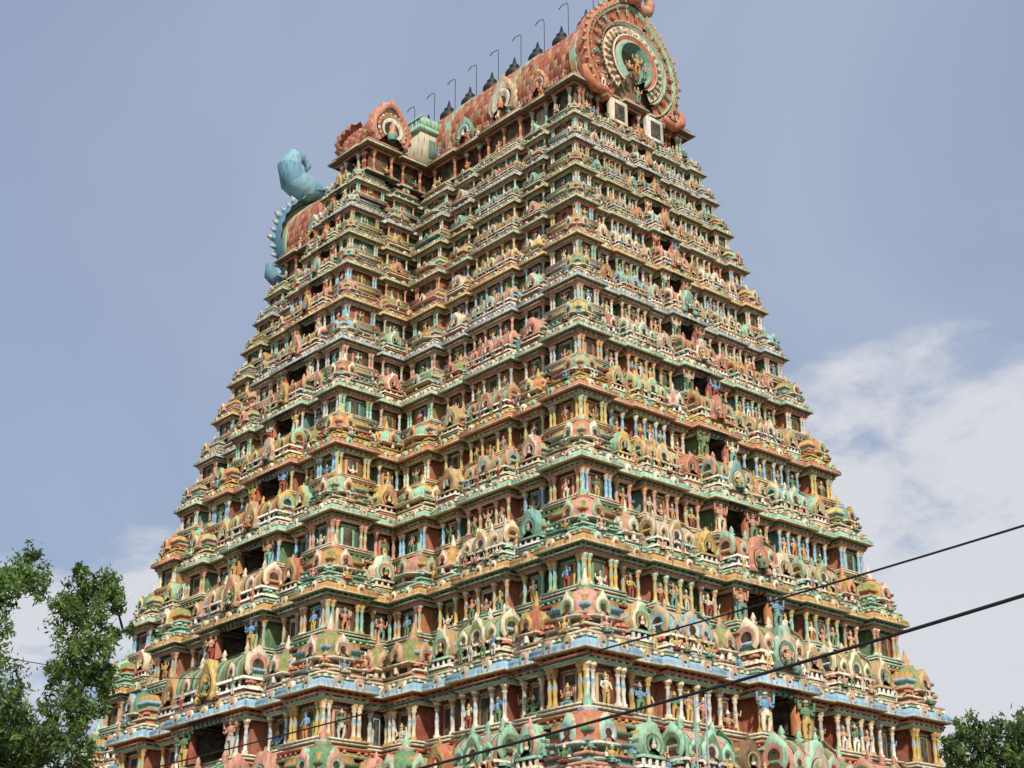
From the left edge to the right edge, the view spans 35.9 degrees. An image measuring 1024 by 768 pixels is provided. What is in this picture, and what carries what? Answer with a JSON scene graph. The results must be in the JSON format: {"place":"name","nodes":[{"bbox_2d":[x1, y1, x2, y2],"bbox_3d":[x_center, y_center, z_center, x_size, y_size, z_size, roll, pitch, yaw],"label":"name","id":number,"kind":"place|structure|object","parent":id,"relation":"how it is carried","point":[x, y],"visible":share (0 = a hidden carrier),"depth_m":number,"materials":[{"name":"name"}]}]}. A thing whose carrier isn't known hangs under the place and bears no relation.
{"place":"outdoors","nodes":[
{"label":"outdoors","id":0,"kind":"place"},
{"bbox_2d":[0,656,200,678],"bbox_3d":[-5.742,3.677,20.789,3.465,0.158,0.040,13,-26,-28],"label":"overhead cable","id":1,"kind":"object","parent":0,"point":[101,672],"visible":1,"depth_m":20.93,"materials":[{"name":"metal"}]},
{"bbox_2d":[0,0,1023,767],"label":"sky","id":2,"kind":"structure","parent":0,"point":[863,160],"materials":[{"name":"blue"}]},
{"bbox_2d":[170,685,924,767],"bbox_3d":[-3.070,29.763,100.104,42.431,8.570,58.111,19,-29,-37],"label":"tier","id":3,"kind":"object","parent":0,"point":[608,743],"visible":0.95,"depth_m":77.01,"materials":[{"name":"paint"}]},
{"bbox_2d":[73,568,952,767],"bbox_3d":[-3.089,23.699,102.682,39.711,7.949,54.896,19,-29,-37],"label":"tier","id":4,"kind":"object","parent":3,"relation":"on","point":[854,704],"visible":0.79,"depth_m":84.30,"materials":[{"name":"paint"}]},
{"bbox_2d":[95,481,909,738],"bbox_3d":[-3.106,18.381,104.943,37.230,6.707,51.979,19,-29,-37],"label":"tier","id":5,"kind":"object","parent":4,"relation":"on","point":[625,558],"visible":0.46,"depth_m":88.13,"materials":[{"name":"paint"}]},
{"bbox_2d":[124,407,873,663],"bbox_3d":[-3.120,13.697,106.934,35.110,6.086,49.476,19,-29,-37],"label":"tier","id":6,"kind":"object","parent":5,"relation":"on","point":[640,477],"visible":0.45,"depth_m":91.55,"materials":[{"name":"paint"}]},
{"bbox_2d":[150,344,841,596],"bbox_3d":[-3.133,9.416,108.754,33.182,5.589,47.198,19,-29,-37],"label":"tier","id":7,"kind":"object","parent":6,"relation":"on","point":[612,401],"visible":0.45,"depth_m":94.63,"materials":[{"name":"paint"}]},
{"bbox_2d":[173,292,813,536],"bbox_3d":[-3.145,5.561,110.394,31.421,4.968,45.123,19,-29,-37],"label":"tier","id":8,"kind":"object","parent":7,"relation":"on","point":[682,363],"visible":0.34,"depth_m":97.36,"materials":[{"name":"paint"}]},
{"bbox_2d":[193,248,789,485],"bbox_3d":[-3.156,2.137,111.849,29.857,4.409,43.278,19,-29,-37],"label":"tier","id":9,"kind":"object","parent":8,"relation":"on","point":[671,313],"visible":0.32,"depth_m":99.67,"materials":[{"name":"paint"}]},
{"bbox_2d":[210,209,768,441],"bbox_3d":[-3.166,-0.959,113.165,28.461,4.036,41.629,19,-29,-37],"label":"tier","id":10,"kind":"object","parent":9,"relation":"on","point":[660,268],"visible":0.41,"depth_m":101.71,"materials":[{"name":"paint"}]},
{"bbox_2d":[226,177,750,402],"bbox_3d":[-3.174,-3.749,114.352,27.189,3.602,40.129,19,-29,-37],"label":"tier","id":11,"kind":"object","parent":10,"relation":"on","point":[652,230],"visible":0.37,"depth_m":103.40,"materials":[{"name":"paint"}]},
{"bbox_2d":[240,148,734,367],"bbox_3d":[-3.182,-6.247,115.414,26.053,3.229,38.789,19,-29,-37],"label":"tier","id":12,"kind":"object","parent":11,"relation":"on","point":[644,196],"visible":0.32,"depth_m":104.97,"materials":[{"name":"paint"}]},
{"bbox_2d":[252,123,720,337],"bbox_3d":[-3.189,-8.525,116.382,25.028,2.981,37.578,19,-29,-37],"label":"tier","id":13,"kind":"object","parent":12,"relation":"on","point":[592,147],"visible":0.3,"depth_m":106.31,"materials":[{"name":"paint"}]},
{"bbox_2d":[263,100,707,309],"bbox_3d":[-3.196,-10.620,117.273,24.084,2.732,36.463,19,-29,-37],"label":"tier","id":14,"kind":"object","parent":13,"relation":"on","point":[373,189],"visible":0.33,"depth_m":107.82,"materials":[{"name":"paint"}]},
{"bbox_2d":[274,71,695,280],"bbox_3d":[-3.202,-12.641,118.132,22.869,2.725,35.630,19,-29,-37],"label":"storey","id":15,"kind":"object","parent":14,"relation":"on","point":[391,166],"visible":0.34,"depth_m":109.57,"materials":[{"name":"paint"}]},
{"bbox_2d":[264,0,685,285],"bbox_3d":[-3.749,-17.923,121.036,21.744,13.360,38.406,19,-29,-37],"label":"barrel roof","id":16,"kind":"structure","parent":15,"relation":"on","point":[606,50],"depth_m":109.74,"materials":[{"name":"paint"}]},
{"bbox_2d":[407,0,609,126],"bbox_3d":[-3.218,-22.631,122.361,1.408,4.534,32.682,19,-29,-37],"label":"finials","id":17,"kind":"object","parent":16,"relation":"on","point":[515,66],"visible":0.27,"depth_m":119.54,"materials":[{"name":"metal"}]},
{"bbox_2d":[152,524,1023,767],"bbox_3d":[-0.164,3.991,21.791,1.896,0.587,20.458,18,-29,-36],"label":"overhead cable","id":18,"kind":"object","parent":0,"point":[909,560],"visible":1,"depth_m":20.98,"materials":[{"name":"metal"}]},
{"bbox_2d":[418,593,1023,767],"bbox_3d":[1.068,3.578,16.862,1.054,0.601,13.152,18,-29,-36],"label":"overhead cable","id":19,"kind":"object","parent":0,"point":[984,607],"visible":1,"depth_m":16.10,"materials":[{"name":"metal"}]},
{"label":"ground","id":20,"kind":"structure","parent":0,"visible":0},
{"bbox_2d":[0,539,137,767],"bbox_3d":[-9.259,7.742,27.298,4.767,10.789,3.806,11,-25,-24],"label":"neem tree","id":21,"kind":"object","parent":20,"relation":"on","point":[24,745],"visible":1,"depth_m":27.96,"materials":[{"name":"green plant"}]},
{"bbox_2d":[693,694,709,767],"bbox_3d":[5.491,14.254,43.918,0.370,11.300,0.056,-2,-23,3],"label":"lattice mast","id":22,"kind":"object","parent":20,"relation":"on","point":[696,724],"visible":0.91,"depth_m":45.69,"materials":[{"name":"metal"}]},
{"bbox_2d":[935,703,1023,767],"bbox_3d":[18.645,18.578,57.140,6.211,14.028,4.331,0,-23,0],"label":"leafy tree","id":23,"kind":"object","parent":20,"relation":"on","point":[1010,750],"visible":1,"depth_m":58.49,"materials":[{"name":"green plant"}]}
]}

